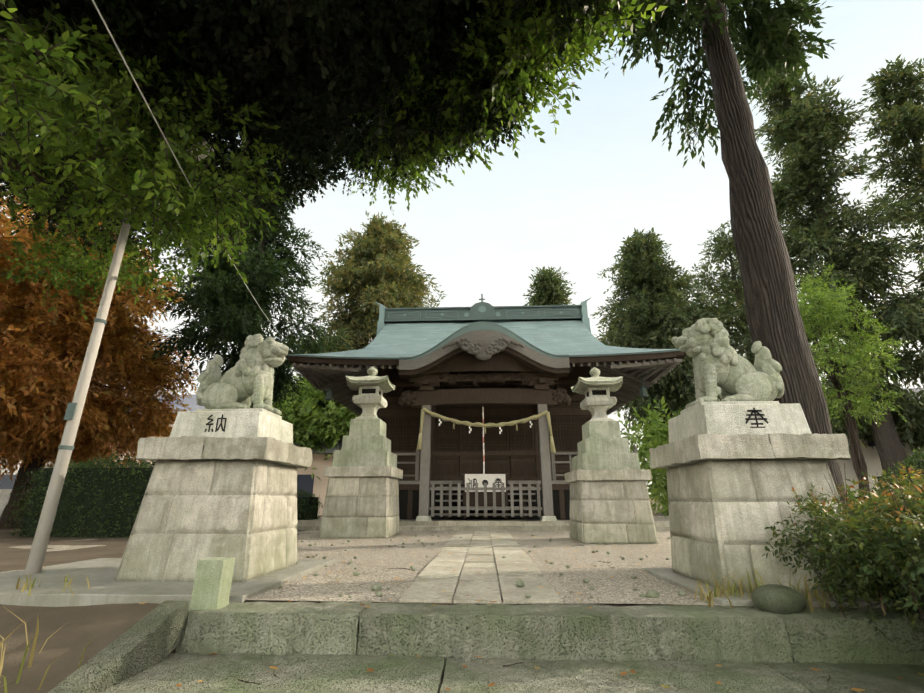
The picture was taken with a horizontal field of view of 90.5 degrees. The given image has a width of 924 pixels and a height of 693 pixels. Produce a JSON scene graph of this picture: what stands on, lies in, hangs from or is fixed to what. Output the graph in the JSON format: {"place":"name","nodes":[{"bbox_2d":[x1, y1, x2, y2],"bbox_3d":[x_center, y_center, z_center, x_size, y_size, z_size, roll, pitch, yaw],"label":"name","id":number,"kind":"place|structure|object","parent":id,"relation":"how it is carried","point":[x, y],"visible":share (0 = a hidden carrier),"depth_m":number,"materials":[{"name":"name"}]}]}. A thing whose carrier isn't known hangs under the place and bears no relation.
{"place":"outdoors","nodes":[
{"label":"outdoors","id":0,"kind":"place"},
{"bbox_2d":[0,489,11,516],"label":"boundary wall","id":1,"kind":"structure","parent":0,"point":[5,494],"depth_m":16.87,"materials":[{"name":"concrete"}]},
{"bbox_2d":[0,603,159,692],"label":"dirt bank","id":2,"kind":"structure","parent":0,"point":[103,626],"depth_m":2.98,"materials":[{"name":"brown soil"}]},
{"bbox_2d":[0,529,304,571],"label":"dirt","id":3,"kind":"structure","parent":0,"point":[11,559],"depth_m":6.71,"materials":[{"name":"brown soil"}]},
{"bbox_2d":[131,394,205,413],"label":"house roof","id":4,"kind":"structure","parent":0,"point":[192,403],"depth_m":29.08,"materials":[{"name":"grey"}]},
{"bbox_2d":[0,0,667,319],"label":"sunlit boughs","id":5,"kind":"object","parent":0,"point":[87,81],"depth_m":4.72,"materials":[{"name":"green plant"}]},
{"bbox_2d":[92,0,275,328],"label":"cable","id":6,"kind":"object","parent":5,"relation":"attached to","point":[97,9],"visible":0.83,"depth_m":3.24,"materials":[{"name":"silver metal"}]},
{"bbox_2d":[0,0,698,266],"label":"foliage","id":7,"kind":"object","parent":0,"point":[246,49],"depth_m":4.86,"materials":[{"name":"plant"}]},
{"bbox_2d":[1,501,873,652],"bbox_3d":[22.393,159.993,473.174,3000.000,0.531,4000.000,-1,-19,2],"label":"ground","id":8,"kind":"structure","parent":0,"point":[616,605],"depth_m":3.33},
{"bbox_2d":[1,452,68,474],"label":"house walls","id":9,"kind":"structure","parent":8,"relation":"on","point":[18,465],"depth_m":23.36,"materials":[{"name":"beige paint"}]},
{"bbox_2d":[0,474,15,488],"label":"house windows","id":10,"kind":"structure","parent":9,"relation":"in","point":[6,482],"depth_m":23.08,"materials":[{"name":"grey glass"}]},
{"bbox_2d":[0,184,144,475],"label":"autumn tree","id":11,"kind":"object","parent":8,"relation":"on","point":[9,251],"depth_m":11.83,"materials":[{"name":"orange plant"}]},
{"bbox_2d":[5,452,155,537],"bbox_3d":[-7.095,3.261,9.980,4.142,1.890,1.966,-1,-19,2],"label":"hedge","id":12,"kind":"object","parent":8,"relation":"on","point":[86,502],"depth_m":9.33,"materials":[{"name":"green plant"}]},
{"bbox_2d":[24,190,136,574],"bbox_3d":[-4.090,0.139,5.039,0.120,4.560,0.120,-1,-19,2],"label":"utility pole","id":13,"kind":"object","parent":8,"relation":"on","point":[35,561],"visible":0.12,"depth_m":4.77,"materials":[{"name":"grey concrete"}]},
{"bbox_2d":[58,219,129,450],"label":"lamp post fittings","id":14,"kind":"object","parent":13,"relation":"attached to","point":[70,411],"visible":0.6,"depth_m":4.78,"materials":[{"name":"grey metal"}]},
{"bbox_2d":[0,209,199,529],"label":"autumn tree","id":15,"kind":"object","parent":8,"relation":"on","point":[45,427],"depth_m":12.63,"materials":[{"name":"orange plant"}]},
{"bbox_2d":[48,600,187,692],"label":"stone curb","id":16,"kind":"structure","parent":8,"relation":"on","point":[154,637],"depth_m":2.64,"materials":[{"name":"grey stone"}]},
{"bbox_2d":[95,421,173,467],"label":"house walls","id":17,"kind":"structure","parent":8,"relation":"on","point":[133,452],"depth_m":26.82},
{"bbox_2d":[135,138,213,196],"bbox_3d":[-3.643,-2.215,5.741,0.918,0.791,0.204,-1,-19,2],"label":"lamp head","id":18,"kind":"object","parent":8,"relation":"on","point":[202,156],"visible":0.15,"depth_m":5.79},
{"bbox_2d":[140,172,351,417],"bbox_3d":[-7.370,-0.485,15.957,6.150,13.097,6.255,-1,-19,2],"label":"tree","id":19,"kind":"object","parent":8,"relation":"on","point":[233,324],"depth_m":15.33,"materials":[{"name":"green plant"}]},
{"bbox_2d":[297,488,322,519],"bbox_3d":[-5.122,4.649,13.150,2.236,1.150,1.399,-1,-19,2],"label":"hedge","id":20,"kind":"object","parent":8,"relation":"on","point":[306,505],"depth_m":12.83,"materials":[{"name":"green plant"}]},
{"bbox_2d":[297,453,332,514],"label":"house walls","id":21,"kind":"structure","parent":8,"relation":"on","point":[319,462],"depth_m":23.28,"materials":[{"name":"beige paint"}]},
{"bbox_2d":[297,475,313,496],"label":"house windows","id":22,"kind":"structure","parent":21,"relation":"in","point":[305,483],"depth_m":23.09,"materials":[{"name":"grey glass"}]},
{"bbox_2d":[293,435,344,452],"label":"house roof","id":23,"kind":"structure","parent":21,"relation":"on","point":[324,446],"depth_m":24.21,"materials":[{"name":"grey"}]},
{"bbox_2d":[300,211,445,353],"bbox_3d":[-5.808,0.368,28.516,9.688,19.478,9.555,-1,-19,2],"label":"cedar","id":24,"kind":"object","parent":8,"relation":"on","point":[394,274],"depth_m":28.29,"materials":[{"name":"green plant"}]},
{"bbox_2d":[0,516,880,606],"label":"gravel court","id":25,"kind":"object","parent":8,"relation":"on","point":[560,554],"visible":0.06,"depth_m":5.08,"materials":[{"name":"grey gravel"}]},
{"bbox_2d":[319,477,399,537],"bbox_3d":[-2.108,3.425,9.808,1.386,1.172,1.383,-1,-19,2],"label":"lantern pedestal","id":26,"kind":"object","parent":25,"relation":"on","point":[361,507],"depth_m":9.21,"materials":[{"name":"grey stone"}]},
{"bbox_2d":[323,466,402,478],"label":"pedestal slab","id":27,"kind":"structure","parent":26,"relation":"on","point":[365,471],"depth_m":9.37,"materials":[{"name":"grey stone"}]},
{"bbox_2d":[332,419,396,467],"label":"stone lantern tiers","id":28,"kind":"object","parent":26,"relation":"on","point":[366,442],"visible":0.9,"depth_m":9.79,"materials":[{"name":"grey stone"}]},
{"bbox_2d":[352,386,386,418],"bbox_3d":[-2.108,1.332,10.510,0.668,0.758,0.668,-1,-19,2],"label":"stone lantern","id":29,"kind":"object","parent":28,"relation":"on","point":[370,404],"visible":0.85,"depth_m":10.30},
{"bbox_2d":[346,366,395,392],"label":"stone lantern roof","id":30,"kind":"structure","parent":29,"relation":"on","point":[384,384],"depth_m":10.35,"materials":[{"name":"beige stone"}]},
{"bbox_2d":[362,389,380,394],"bbox_3d":[-2.108,1.081,10.595,0.390,0.168,0.390,-1,-19,2],"label":"window","id":31,"kind":"structure","parent":29,"relation":"attached to","point":[365,391],"depth_m":10.41,"materials":[{"name":"black"}]},
{"bbox_2d":[279,533,708,602],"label":"loose pebbles","id":32,"kind":"object","parent":25,"relation":"on","point":[652,593],"visible":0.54,"depth_m":3.85,"materials":[{"name":"stone"}]},
{"bbox_2d":[570,480,658,543],"bbox_3d":[2.741,3.079,8.589,1.290,1.051,1.294,-1,-19,2],"label":"lantern pedestal","id":33,"kind":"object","parent":25,"relation":"on","point":[612,511],"depth_m":8.03,"materials":[{"name":"grey stone"}]},
{"bbox_2d":[572,421,639,470],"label":"stone lantern tiers","id":34,"kind":"object","parent":33,"relation":"on","point":[602,445],"visible":0.92,"depth_m":8.57,"materials":[{"name":"grey stone"}]},
{"bbox_2d":[565,469,651,482],"bbox_3d":[2.739,2.495,8.784,1.322,0.198,1.319,-1,-19,2],"label":"pedestal ledge","id":35,"kind":"object","parent":33,"relation":"on","point":[606,474],"visible":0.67,"depth_m":8.17,"materials":[{"name":"grey stone"}]},
{"bbox_2d":[763,450,923,642],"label":"shrub","id":36,"kind":"object","parent":25,"relation":"on","point":[886,524],"depth_m":2.99,"materials":[{"name":"green plant"}]},
{"bbox_2d":[0,565,885,692],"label":"grass tufts","id":37,"kind":"object","parent":8,"relation":"on","point":[717,594],"visible":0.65,"depth_m":3.29,"materials":[{"name":"plant"}]},
{"bbox_2d":[0,558,894,609],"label":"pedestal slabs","id":38,"kind":"structure","parent":8,"relation":"on","point":[100,575],"depth_m":3.70,"materials":[{"name":"stone"}]},
{"bbox_2d":[114,460,297,581],"bbox_3d":[-2.404,1.720,4.639,1.182,1.033,1.185,-1,-19,2],"label":"stone pedestal","id":39,"kind":"object","parent":38,"relation":"on","point":[191,513],"visible":0.98,"depth_m":4.17,"materials":[{"name":"grey stone"}]},
{"bbox_2d":[136,436,312,467],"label":"pedestal cap slab","id":40,"kind":"structure","parent":39,"relation":"on","point":[265,449],"depth_m":4.27,"materials":[{"name":"grey stone"}]},
{"bbox_2d":[170,408,292,442],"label":"statue plinth","id":41,"kind":"structure","parent":40,"relation":"on","point":[256,422],"depth_m":4.53,"materials":[{"name":"grey stone"}]},
{"bbox_2d":[204,414,226,431],"bbox_3d":[-2.422,0.767,4.499,0.209,0.205,0.001,-1,-19,2],"label":"carved inscription","id":42,"kind":"object","parent":41,"relation":"attached to","point":[221,425],"visible":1,"depth_m":4.50,"materials":[{"name":"black paint"}]},
{"bbox_2d":[196,334,288,414],"bbox_3d":[-2.427,0.314,5.126,0.970,0.886,0.464,-1,-19,2],"label":"lion-dog statue","id":43,"kind":"object","parent":41,"relation":"on","point":[244,379],"visible":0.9,"depth_m":4.98,"materials":[{"name":"stone"}]},
{"bbox_2d":[666,460,858,592],"bbox_3d":[2.588,1.575,4.145,1.095,0.992,1.099,-1,-19,2],"label":"stone pedestal","id":44,"kind":"object","parent":38,"relation":"on","point":[723,514],"visible":0.77,"depth_m":3.75,"materials":[{"name":"grey stone"}]},
{"bbox_2d":[649,433,850,468],"bbox_3d":[2.590,1.012,4.341,1.221,0.237,1.235,-1,-19,2],"label":"pedestal cap","id":45,"kind":"object","parent":44,"relation":"on","point":[753,446],"visible":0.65,"depth_m":3.79,"materials":[{"name":"grey stone"}]},
{"bbox_2d":[668,401,811,442],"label":"statue plinth","id":46,"kind":"structure","parent":45,"relation":"on","point":[717,418],"depth_m":4.03,"materials":[{"name":"grey stone"}]},
{"bbox_2d":[671,318,783,407],"bbox_3d":[2.665,0.169,4.599,0.968,0.890,0.465,-1,-19,2],"label":"lion-dog statue","id":47,"kind":"object","parent":46,"relation":"on","point":[722,364],"visible":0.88,"depth_m":4.46,"materials":[{"name":"stone"}]},
{"bbox_2d":[745,408,768,427],"bbox_3d":[2.570,0.636,4.000,0.202,0.205,0.001,-1,-19,2],"label":"carved character","id":48,"kind":"object","parent":46,"relation":"attached to","point":[756,415],"visible":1,"depth_m":4.00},
{"bbox_2d":[250,365,680,516],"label":"shrubs","id":49,"kind":"object","parent":8,"relation":"on","point":[316,418],"visible":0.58,"depth_m":23.55,"materials":[{"name":"green plant"}]},
{"bbox_2d":[297,518,669,530],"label":"shrine platform","id":50,"kind":"structure","parent":8,"relation":"on","point":[479,524],"depth_m":11.52,"materials":[{"name":"stone"}]},
{"bbox_2d":[399,417,569,519],"bbox_3d":[0.810,3.404,16.735,8.700,5.220,6.450,-1,-19,2],"label":"hall interior","id":51,"kind":"object","parent":50,"relation":"on","point":[403,499],"depth_m":12.98,"materials":[{"name":"black"}]},
{"bbox_2d":[288,331,685,382],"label":"roof fascia","id":52,"kind":"structure","parent":51,"relation":"on","point":[575,360],"depth_m":12.86,"materials":[{"name":"wood"}]},
{"bbox_2d":[324,374,333,399],"bbox_3d":[-4.087,1.129,14.168,0.320,1.058,0.277,-1,-19,2],"label":"hanging lantern","id":53,"kind":"object","parent":52,"relation":"hanging from","point":[329,391],"visible":0.96,"depth_m":13.99,"materials":[{"name":"green metal"}]},
{"bbox_2d":[399,347,569,378],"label":"gable wall","id":54,"kind":"structure","parent":52,"relation":"attached to","point":[505,359],"depth_m":12.94,"materials":[{"name":"brown wood"}]},
{"bbox_2d":[399,330,569,369],"bbox_3d":[0.597,0.099,12.863,4.760,1.078,0.310,-1,-19,2],"label":"bargeboard","id":55,"kind":"object","parent":52,"relation":"attached to","point":[526,351],"visible":0.77,"depth_m":12.83,"materials":[{"name":"wood"}]},
{"bbox_2d":[442,337,524,359],"bbox_3d":[0.587,0.054,12.666,2.281,0.649,0.126,-1,-19,2],"label":"gable carving","id":56,"kind":"object","parent":55,"relation":"attached to","point":[483,349],"visible":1,"depth_m":12.65},
{"bbox_2d":[297,320,673,357],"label":"roof","id":57,"kind":"structure","parent":52,"relation":"on","point":[555,337],"depth_m":16.03,"materials":[{"name":"teal metal"}]},
{"bbox_2d":[384,305,581,322],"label":"roof ridge","id":58,"kind":"structure","parent":57,"relation":"on","point":[452,316],"depth_m":18.17,"materials":[{"name":"teal metal"}]},
{"bbox_2d":[453,294,511,321],"bbox_3d":[0.803,-1.565,18.241,2.288,1.140,0.160,-1,-19,2],"label":"ridge ornament","id":59,"kind":"object","parent":58,"relation":"attached to","point":[488,314],"visible":0.98,"depth_m":18.06,"materials":[{"name":"teal metal"}]},
{"bbox_2d":[464,306,500,316],"bbox_3d":[0.799,-1.389,18.092,1.440,0.470,0.020,-1,-19,2],"label":"roof crest","id":60,"kind":"object","parent":59,"relation":"attached to","point":[481,309],"visible":1,"depth_m":18.08,"materials":[{"name":"teal metal"}]},
{"bbox_2d":[388,309,577,318],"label":"ridge panels","id":61,"kind":"object","parent":58,"relation":"attached to","point":[561,312],"visible":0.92,"depth_m":18.15,"materials":[{"name":"teal metal"}]},
{"bbox_2d":[376,298,590,335],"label":"ridge ends","id":62,"kind":"object","parent":57,"relation":"attached to","point":[585,320],"visible":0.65,"depth_m":17.96,"materials":[{"name":"teal metal"}]},
{"bbox_2d":[287,326,679,358],"bbox_3d":[0.810,1.343,17.443,11.240,1.038,9.820,-1,-19,2],"label":"roof eave","id":63,"kind":"object","parent":57,"relation":"attached to","point":[499,326],"visible":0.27,"depth_m":12.85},
{"bbox_2d":[399,321,568,359],"bbox_3d":[0.595,-0.176,12.901,4.760,1.051,0.240,-1,-19,2],"label":"curved gable edge","id":64,"kind":"object","parent":57,"relation":"on","point":[483,325],"visible":0.88,"depth_m":12.91,"materials":[{"name":"metal"}]},
{"bbox_2d":[291,358,682,415],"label":"roof rafters","id":65,"kind":"object","parent":52,"relation":"attached to","point":[651,372],"visible":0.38,"depth_m":14.62,"materials":[{"name":"brown wood"}]},
{"bbox_2d":[290,357,683,365],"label":"rafter ends","id":66,"kind":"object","parent":52,"relation":"attached to","point":[569,363],"depth_m":12.98,"materials":[{"name":"wood"}]},
{"bbox_2d":[638,370,647,396],"bbox_3d":[5.403,0.993,13.764,0.320,1.058,0.277,-1,-19,2],"label":"hanging lantern","id":67,"kind":"object","parent":52,"relation":"hanging from","point":[643,391],"visible":0.98,"depth_m":13.58,"materials":[{"name":"teal metal"}]},
{"bbox_2d":[377,365,591,519],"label":"shrine building","id":68,"kind":"structure","parent":50,"relation":"on","point":[508,397],"depth_m":14.16,"materials":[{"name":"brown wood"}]},
{"bbox_2d":[398,390,416,406],"bbox_3d":[-1.534,1.494,13.109,0.554,0.485,0.321,-1,-19,2],"label":"carving","id":69,"kind":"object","parent":68,"relation":"on","point":[408,397],"depth_m":12.98,"materials":[{"name":"brown wood"}]},
{"bbox_2d":[482,407,484,473],"bbox_3d":[0.603,2.619,12.843,0.046,1.870,0.040,-1,-19,2],"label":"bell rope","id":70,"kind":"object","parent":68,"relation":"hanging from","point":[483,443],"visible":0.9,"depth_m":12.77,"materials":[{"name":"white fabric"}]},
{"bbox_2d":[439,371,529,386],"bbox_3d":[0.636,0.914,13.162,2.644,0.485,0.153,-1,-19,2],"label":"carved beam ornament","id":71,"kind":"object","parent":68,"relation":"attached to","point":[488,378],"visible":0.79,"depth_m":13.11,"materials":[{"name":"brown wood"}]},
{"bbox_2d":[380,416,590,460],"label":"lattice panels","id":72,"kind":"object","parent":68,"relation":"attached to","point":[513,457],"visible":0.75,"depth_m":14.35,"materials":[{"name":"brown wood"}]},
{"bbox_2d":[552,388,570,405],"bbox_3d":[2.782,1.434,12.927,0.551,0.496,0.319,-1,-19,2],"label":"carving","id":73,"kind":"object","parent":68,"relation":"on","point":[560,396],"depth_m":12.79,"materials":[{"name":"brown wood"}]},
{"bbox_2d":[461,473,508,519],"bbox_3d":[0.652,4.181,12.770,1.320,1.220,0.520,-1,-19,2],"label":"offering box","id":74,"kind":"object","parent":50,"relation":"on","point":[481,498],"visible":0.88,"depth_m":12.53,"materials":[{"name":"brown wood"}]},
{"bbox_2d":[465,474,505,491],"bbox_3d":[0.640,3.764,12.643,1.120,0.470,0.023,-1,-19,2],"label":"sign","id":75,"kind":"object","parent":74,"relation":"attached to","point":[489,478],"visible":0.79,"depth_m":12.66,"materials":[{"name":"white wood"}]},
{"bbox_2d":[468,478,502,486],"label":"offering box glyphs","id":76,"kind":"object","parent":75,"relation":"attached to","point":[486,481],"visible":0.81,"depth_m":12.63,"materials":[{"name":"black paint"}]},
{"bbox_2d":[415,516,556,520],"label":"pillar base stones","id":77,"kind":"object","parent":50,"relation":"on","point":[429,518],"visible":0.83,"depth_m":11.88,"materials":[{"name":"stone"}]},
{"bbox_2d":[337,404,637,515],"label":"porch pillars","id":78,"kind":"structure","parent":77,"relation":"on","point":[546,464],"depth_m":12.40,"materials":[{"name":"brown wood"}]},
{"bbox_2d":[417,408,555,452],"bbox_3d":[0.644,2.284,12.584,3.765,1.268,0.140,-1,-19,2],"label":"sacred rope","id":79,"kind":"object","parent":78,"relation":"attached to","point":[479,424],"visible":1,"depth_m":12.59,"materials":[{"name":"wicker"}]},
{"bbox_2d":[439,419,531,433],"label":"paper streamers","id":80,"kind":"object","parent":79,"relation":"hanging from","point":[471,428],"visible":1,"depth_m":12.53,"materials":[{"name":"white paper"}]},
{"bbox_2d":[394,452,633,515],"bbox_3d":[0.790,4.808,15.805,8.800,1.715,7.120,-1,-19,2],"label":"railing","id":81,"kind":"object","parent":50,"relation":"on","point":[509,482],"visible":0.25,"depth_m":13.04,"materials":[{"name":"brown wood"}]},
{"bbox_2d":[101,601,923,692],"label":"steps","id":82,"kind":"structure","parent":8,"relation":"on","point":[321,647],"depth_m":2.87,"materials":[{"name":"stone"}]},
{"bbox_2d":[189,557,234,609],"bbox_3d":[-1.765,1.698,3.242,0.198,0.368,0.166,-1,-19,2],"label":"stone post","id":83,"kind":"object","parent":82,"relation":"on","point":[212,583],"visible":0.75,"depth_m":3.19,"materials":[{"name":"stone"}]},
{"bbox_2d":[42,532,923,690],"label":"fallen leaves","id":84,"kind":"object","parent":82,"relation":"on","point":[622,673],"depth_m":2.87,"materials":[{"name":"brown plant"}]},
{"bbox_2d":[751,584,806,613],"bbox_3d":[2.175,1.738,3.143,0.354,0.194,0.278,-1,-19,2],"label":"rock","id":85,"kind":"object","parent":82,"relation":"on","point":[777,599],"visible":0.9,"depth_m":3.05,"materials":[{"name":"grey stone"}]},
{"bbox_2d":[522,266,575,305],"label":"cedar","id":86,"kind":"object","parent":8,"relation":"on","point":[545,290],"depth_m":40.43,"materials":[{"name":"green plant"}]},
{"bbox_2d":[590,227,724,507],"bbox_3d":[11.378,0.897,27.529,8.276,17.847,8.276,-1,-19,2],"label":"cedar","id":87,"kind":"object","parent":8,"relation":"on","point":[673,307],"depth_m":27.26,"materials":[{"name":"green plant"}]},
{"bbox_2d":[564,0,849,517],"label":"tall cedar","id":88,"kind":"object","parent":8,"relation":"on","point":[775,323],"depth_m":7.43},
{"bbox_2d":[670,220,850,454],"bbox_3d":[19.194,0.624,30.072,11.642,19.985,10.622,-1,-19,2],"label":"tree","id":89,"kind":"object","parent":8,"relation":"on","point":[729,315],"depth_m":31.25,"materials":[{"name":"green plant"}]},
{"bbox_2d":[741,5,923,483],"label":"cedar","id":90,"kind":"object","parent":8,"relation":"on","point":[815,121],"depth_m":25.31,"materials":[{"name":"green plant"}]},
{"bbox_2d":[794,263,909,496],"bbox_3d":[13.193,1.245,16.246,4.428,9.452,4.182,-1,-19,2],"label":"yellow green tree","id":91,"kind":"object","parent":8,"relation":"on","point":[832,310],"depth_m":15.86,"materials":[{"name":"plant"}]},
{"bbox_2d":[838,412,923,496],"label":"house walls","id":92,"kind":"structure","parent":8,"relation":"on","point":[872,460],"depth_m":25.36,"materials":[{"name":"beige paint"}]},
{"bbox_2d":[867,436,922,487],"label":"house windows","id":93,"kind":"structure","parent":92,"relation":"in","point":[872,443],"depth_m":25.43,"materials":[{"name":"grey glass"}]},
{"bbox_2d":[850,54,923,451],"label":"cedar","id":94,"kind":"object","parent":8,"relation":"on","point":[892,125],"depth_m":28.26,"materials":[{"name":"green plant"}]},
{"bbox_2d":[0,0,923,497],"bbox_3d":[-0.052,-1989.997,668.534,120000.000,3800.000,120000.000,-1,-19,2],"label":"sky","id":95,"kind":"structure","parent":0,"point":[588,186],"depth_m":6244.80,"materials":[{"name":"white"}]},
{"bbox_2d":[400,530,562,604],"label":"stone path","id":96,"kind":"structure","parent":0,"point":[479,578],"depth_m":4.37,"materials":[{"name":"beige stone"}]},
{"bbox_2d":[431,483,540,516],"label":"fence slats","id":97,"kind":"object","parent":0,"point":[485,499],"visible":1,"depth_m":12.10,"materials":[{"name":"grey wood"}]},
{"bbox_2d":[429,487,542,509],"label":"fence rails","id":98,"kind":"object","parent":97,"relation":"attached to","point":[488,508],"visible":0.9,"depth_m":12.12,"materials":[{"name":"wood"}]},
{"bbox_2d":[580,387,616,420],"bbox_3d":[2.740,1.202,9.219,0.599,0.680,0.599,-1,-19,2],"label":"stone lantern","id":99,"kind":"object","parent":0,"point":[597,406],"visible":0.9,"depth_m":9.04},
{"bbox_2d":[571,367,622,393],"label":"lantern roof","id":100,"kind":"structure","parent":99,"relation":"on","point":[595,380],"depth_m":9.09,"materials":[{"name":"beige stone"}]},
{"bbox_2d":[587,390,606,396],"bbox_3d":[2.740,0.977,9.295,0.350,0.151,0.350,-1,-19,2],"label":"lantern opening","id":101,"kind":"object","parent":99,"relation":"in","point":[598,392],"visible":0.36,"depth_m":9.13,"materials":[{"name":"black"}]},
{"bbox_2d":[847,488,877,518],"bbox_3d":[9.133,4.369,12.375,7.044,1.230,1.334,-1,-19,2],"label":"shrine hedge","id":102,"kind":"object","parent":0,"point":[858,493],"depth_m":12.02,"materials":[{"name":"green plant"}]},
{"bbox_2d":[827,388,923,412],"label":"house roof","id":103,"kind":"structure","parent":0,"point":[917,390],"depth_m":28.66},
{"bbox_2d":[872,447,923,506],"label":"round shrub","id":104,"kind":"object","parent":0,"point":[915,458],"depth_m":8.75,"materials":[{"name":"green plant"}]}
]}

